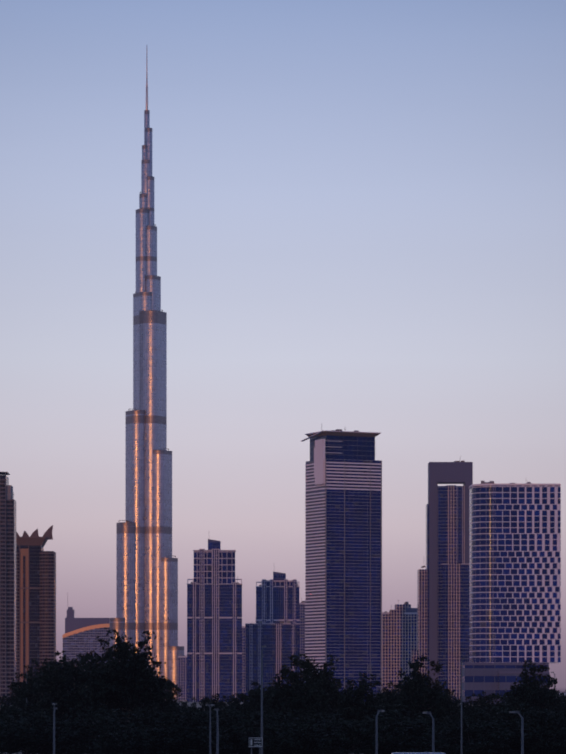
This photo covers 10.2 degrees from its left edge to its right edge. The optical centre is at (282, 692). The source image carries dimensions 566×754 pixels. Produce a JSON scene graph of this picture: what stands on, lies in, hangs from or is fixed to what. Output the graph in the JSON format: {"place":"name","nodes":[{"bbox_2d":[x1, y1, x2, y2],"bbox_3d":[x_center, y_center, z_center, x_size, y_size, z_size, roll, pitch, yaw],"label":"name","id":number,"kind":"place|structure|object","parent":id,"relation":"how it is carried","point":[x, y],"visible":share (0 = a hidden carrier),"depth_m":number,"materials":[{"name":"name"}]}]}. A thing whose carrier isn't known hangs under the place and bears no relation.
{"place":"outdoors","nodes":[
{"label":"outdoors","id":0,"kind":"place"},
{"bbox_2d":[0,693,565,753],"bbox_3d":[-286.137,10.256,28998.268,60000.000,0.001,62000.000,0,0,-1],"label":"ground","id":1,"kind":"structure","parent":0,"point":[197,704],"depth_m":2848.94,"materials":[{"name":"brown"}]},
{"bbox_2d":[0,472,15,704],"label":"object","id":2,"kind":"structure","parent":1,"relation":"on","point":[7,588],"depth_m":2598.36,"materials":[{"name":"glass"}]},
{"bbox_2d":[0,681,20,711],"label":"tree","id":3,"kind":"object","parent":1,"relation":"on","point":[7,699],"visible":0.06,"depth_m":597.90,"materials":[{"name":"green plant"}]},
{"bbox_2d":[16,525,55,687],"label":"skyscraper","id":4,"kind":"structure","parent":1,"relation":"on","point":[35,600],"depth_m":2996.66,"materials":[{"name":"glass"}]},
{"bbox_2d":[14,714,59,753],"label":"shrub","id":5,"kind":"object","parent":1,"relation":"on","point":[56,718],"depth_m":462.12,"materials":[{"name":"green plant"}]},
{"bbox_2d":[7,663,73,721],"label":"tree","id":6,"kind":"object","parent":1,"relation":"on","point":[22,694],"visible":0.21,"depth_m":517.57,"materials":[{"name":"green plant"}]},
{"bbox_2d":[12,654,84,704],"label":"tree","id":7,"kind":"object","parent":1,"relation":"on","point":[53,663],"visible":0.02,"depth_m":557.17,"materials":[{"name":"green plant"}]},
{"bbox_2d":[53,707,56,753],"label":"street lamp","id":8,"kind":"object","parent":1,"relation":"on","point":[54,708],"visible":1,"depth_m":240.41,"materials":[{"name":"grey metal"}]},
{"bbox_2d":[18,650,125,721],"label":"tree","id":9,"kind":"object","parent":1,"relation":"on","point":[64,699],"visible":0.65,"depth_m":496.97,"materials":[{"name":"green plant"}]},
{"bbox_2d":[63,607,109,670],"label":"building","id":10,"kind":"structure","parent":1,"relation":"on","point":[80,635],"depth_m":4697.06,"materials":[{"name":"glass"}]},
{"bbox_2d":[38,647,181,720],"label":"tree","id":11,"kind":"object","parent":1,"relation":"on","point":[168,696],"visible":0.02,"depth_m":518.76,"materials":[{"name":"green plant"}]},
{"bbox_2d":[81,627,174,721],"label":"tall tree","id":12,"kind":"object","parent":1,"relation":"on","point":[138,677],"visible":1,"depth_m":467.05,"materials":[{"name":"green plant"}]},
{"bbox_2d":[88,650,171,718],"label":"tree","id":13,"kind":"object","parent":1,"relation":"on","point":[150,670],"depth_m":558.13,"materials":[{"name":"green plant"}]},
{"bbox_2d":[110,110,183,699],"bbox_3d":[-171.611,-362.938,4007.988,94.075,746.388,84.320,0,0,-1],"label":"skyscraper","id":14,"kind":"structure","parent":1,"relation":"on","point":[146,581],"depth_m":3976.52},
{"bbox_2d":[146,50,147,109],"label":"spire","id":15,"kind":"structure","parent":14,"relation":"attached to","point":[146,84],"depth_m":3997.06,"materials":[{"name":"grey metal"}]},
{"bbox_2d":[130,688,182,723],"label":"tree","id":16,"kind":"object","parent":1,"relation":"on","point":[158,710],"visible":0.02,"depth_m":538.88,"materials":[{"name":"green plant"}]},
{"bbox_2d":[152,667,187,704],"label":"tree","id":17,"kind":"object","parent":1,"relation":"on","point":[178,692],"depth_m":609.77,"materials":[{"name":"green plant"}]},
{"bbox_2d":[162,701,195,712],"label":"tree","id":18,"kind":"object","parent":1,"relation":"on","point":[181,706],"depth_m":559.36,"materials":[{"name":"green plant"}]},
{"bbox_2d":[178,654,186,699],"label":"building","id":19,"kind":"structure","parent":1,"relation":"on","point":[182,671],"depth_m":3898.62,"materials":[{"name":"grey concrete"}]},
{"bbox_2d":[182,694,226,711],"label":"tree","id":20,"kind":"object","parent":1,"relation":"on","point":[207,701],"visible":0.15,"depth_m":538.37,"materials":[{"name":"green plant"}]},
{"bbox_2d":[206,704,214,753],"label":"street lamp","id":21,"kind":"object","parent":1,"relation":"on","point":[209,705],"visible":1,"depth_m":300.75,"materials":[{"name":"grey metal"}]},
{"bbox_2d":[187,539,241,701],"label":"skyscraper","id":22,"kind":"structure","parent":1,"relation":"on","point":[214,627],"depth_m":3299.02,"materials":[{"name":"glass"}]},
{"bbox_2d":[198,694,232,711],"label":"tree","id":23,"kind":"object","parent":1,"relation":"on","point":[223,696],"visible":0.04,"depth_m":597.36,"materials":[{"name":"green plant"}]},
{"bbox_2d":[215,708,218,753],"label":"street lamp","id":24,"kind":"object","parent":1,"relation":"on","point":[217,739],"visible":1,"depth_m":222.72,"materials":[{"name":"grey metal"}]},
{"bbox_2d":[217,700,239,710],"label":"tree","id":25,"kind":"object","parent":1,"relation":"on","point":[221,703],"visible":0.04,"depth_m":558.38,"materials":[{"name":"green plant"}]},
{"bbox_2d":[206,709,279,752],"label":"shrub","id":26,"kind":"object","parent":1,"relation":"on","point":[248,727],"depth_m":439.54,"materials":[{"name":"green plant"}]},
{"bbox_2d":[242,622,252,694],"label":"building","id":27,"kind":"structure","parent":1,"relation":"on","point":[243,659],"depth_m":3699.39,"materials":[{"name":"blue glass"}]},
{"bbox_2d":[221,687,274,716],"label":"tree","id":28,"kind":"object","parent":1,"relation":"on","point":[255,704],"visible":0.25,"depth_m":518.32,"materials":[{"name":"green plant"}]},
{"bbox_2d":[227,681,278,709],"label":"tree","id":29,"kind":"object","parent":1,"relation":"on","point":[254,684],"visible":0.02,"depth_m":589.94,"materials":[{"name":"green plant"}]},
{"bbox_2d":[249,738,261,753],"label":"road sign","id":30,"kind":"object","parent":1,"relation":"on","point":[255,742],"visible":1,"depth_m":239.66,"materials":[{"name":"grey metal"}]},
{"bbox_2d":[261,645,265,753],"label":"pole","id":31,"kind":"object","parent":1,"relation":"on","point":[262,646],"visible":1,"depth_m":258.70,"materials":[{"name":"grey metal"}]},
{"bbox_2d":[248,685,282,711],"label":"tree","id":32,"kind":"object","parent":1,"relation":"on","point":[267,694],"depth_m":539.12,"materials":[{"name":"green plant"}]},
{"bbox_2d":[245,571,299,695],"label":"skyscraper","id":33,"kind":"structure","parent":1,"relation":"on","point":[274,629],"depth_m":3377.84,"materials":[{"name":"glass"}]},
{"bbox_2d":[259,654,332,717],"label":"tall tree","id":34,"kind":"object","parent":1,"relation":"on","point":[306,697],"visible":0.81,"depth_m":468.71,"materials":[{"name":"green plant"}]},
{"bbox_2d":[299,598,305,682],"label":"building","id":35,"kind":"structure","parent":1,"relation":"on","point":[302,625],"depth_m":3800.09,"materials":[{"name":"grey concrete"}]},
{"bbox_2d":[271,684,338,714],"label":"tree","id":36,"kind":"object","parent":1,"relation":"on","point":[284,698],"depth_m":519.51,"materials":[{"name":"green plant"}]},
{"bbox_2d":[276,676,349,711],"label":"tree","id":37,"kind":"object","parent":1,"relation":"on","point":[332,685],"depth_m":568.54,"materials":[{"name":"green plant"}]},
{"bbox_2d":[284,652,351,712],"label":"tall tree","id":38,"kind":"object","parent":1,"relation":"on","point":[328,674],"visible":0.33,"depth_m":497.90,"materials":[{"name":"green plant"}]},
{"bbox_2d":[301,429,381,700],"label":"skyscraper","id":39,"kind":"structure","parent":1,"relation":"on","point":[343,545],"depth_m":3013.97,"materials":[{"name":"glass"}]},
{"bbox_2d":[333,672,396,724],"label":"tall tree","id":40,"kind":"object","parent":1,"relation":"on","point":[360,692],"visible":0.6,"depth_m":448.22,"materials":[{"name":"green plant"}]},
{"bbox_2d":[375,710,384,753],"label":"street lamp","id":41,"kind":"object","parent":1,"relation":"on","point":[378,711],"visible":1,"depth_m":207.42,"materials":[{"name":"grey metal"}]},
{"bbox_2d":[370,690,402,712],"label":"tree","id":42,"kind":"object","parent":1,"relation":"on","point":[392,700],"visible":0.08,"depth_m":518.65,"materials":[{"name":"green plant"}]},
{"bbox_2d":[344,722,444,753],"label":"shrub","id":43,"kind":"object","parent":1,"relation":"on","point":[418,735],"visible":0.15,"depth_m":416.38,"materials":[{"name":"green plant"}]},
{"bbox_2d":[377,680,412,701],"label":"tree","id":44,"kind":"object","parent":1,"relation":"on","point":[390,683],"visible":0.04,"depth_m":589.07,"materials":[{"name":"green plant"}]},
{"bbox_2d":[382,602,416,691],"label":"building","id":45,"kind":"structure","parent":1,"relation":"on","point":[399,633],"depth_m":3300.90,"materials":[{"name":"grey concrete"}]},
{"bbox_2d":[382,680,456,716],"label":"tree","id":46,"kind":"object","parent":1,"relation":"on","point":[397,691],"visible":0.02,"depth_m":539.50,"materials":[{"name":"green plant"}]},
{"bbox_2d":[394,655,454,723],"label":"tall tree","id":47,"kind":"object","parent":1,"relation":"on","point":[423,697],"visible":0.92,"depth_m":478.41,"materials":[{"name":"green plant"}]},
{"bbox_2d":[422,711,434,752],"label":"street lamp","id":48,"kind":"object","parent":1,"relation":"on","point":[433,747],"visible":1,"depth_m":187.97,"materials":[{"name":"grey metal"}]},
{"bbox_2d":[409,685,460,709],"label":"tree","id":49,"kind":"object","parent":1,"relation":"on","point":[451,699],"depth_m":598.79,"materials":[{"name":"green plant"}]},
{"bbox_2d":[411,457,472,701],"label":"skyscraper","id":50,"kind":"structure","parent":1,"relation":"on","point":[443,607],"depth_m":3101.92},
{"bbox_2d":[448,698,474,719],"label":"tree","id":51,"kind":"object","parent":1,"relation":"on","point":[463,706],"visible":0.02,"depth_m":558.96,"materials":[{"name":"green plant"}]},
{"bbox_2d":[461,658,464,753],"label":"pole","id":52,"kind":"object","parent":1,"relation":"on","point":[461,705],"visible":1,"depth_m":354.16,"materials":[{"name":"grey metal"}]},
{"bbox_2d":[455,691,501,715],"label":"tree","id":53,"kind":"object","parent":1,"relation":"on","point":[484,697],"visible":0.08,"depth_m":560.31,"materials":[{"name":"green plant"}]},
{"bbox_2d":[474,694,519,720],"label":"tree","id":54,"kind":"object","parent":1,"relation":"on","point":[487,706],"visible":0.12,"depth_m":519.63,"materials":[{"name":"green plant"}]},
{"bbox_2d":[489,693,510,703],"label":"tree","id":55,"kind":"object","parent":1,"relation":"on","point":[498,697],"visible":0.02,"depth_m":590.48,"materials":[{"name":"green plant"}]},
{"bbox_2d":[460,481,560,703],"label":"curved tower","id":56,"kind":"structure","parent":1,"relation":"on","point":[514,576],"depth_m":2702.27,"materials":[{"name":"grey concrete"}]},
{"bbox_2d":[509,711,523,753],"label":"street lamp","id":57,"kind":"object","parent":1,"relation":"on","point":[522,734],"visible":1,"depth_m":194.11,"materials":[{"name":"grey metal"}]},
{"bbox_2d":[483,680,564,712],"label":"tree","id":58,"kind":"object","parent":1,"relation":"on","point":[506,701],"visible":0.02,"depth_m":539.84,"materials":[{"name":"green plant"}]},
{"bbox_2d":[503,659,565,718],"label":"tall tree","id":59,"kind":"object","parent":1,"relation":"on","point":[529,694],"visible":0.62,"depth_m":498.79,"materials":[{"name":"green plant"}]},
{"bbox_2d":[548,694,565,718],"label":"tree","id":60,"kind":"object","parent":1,"relation":"on","point":[564,705],"visible":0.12,"depth_m":519.38,"materials":[{"name":"green plant"}]},
{"bbox_2d":[549,689,565,712],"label":"tree","id":61,"kind":"object","parent":1,"relation":"on","point":[559,696],"visible":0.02,"depth_m":559.70,"materials":[{"name":"green plant"}]},
{"bbox_2d":[0,0,565,692],"label":"sky","id":62,"kind":"structure","parent":0,"point":[360,205],"materials":[{"name":"blue"}]},
{"bbox_2d":[391,753,445,753],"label":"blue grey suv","id":63,"kind":"object","parent":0,"point":[418,753],"visible":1,"depth_m":153.38,"materials":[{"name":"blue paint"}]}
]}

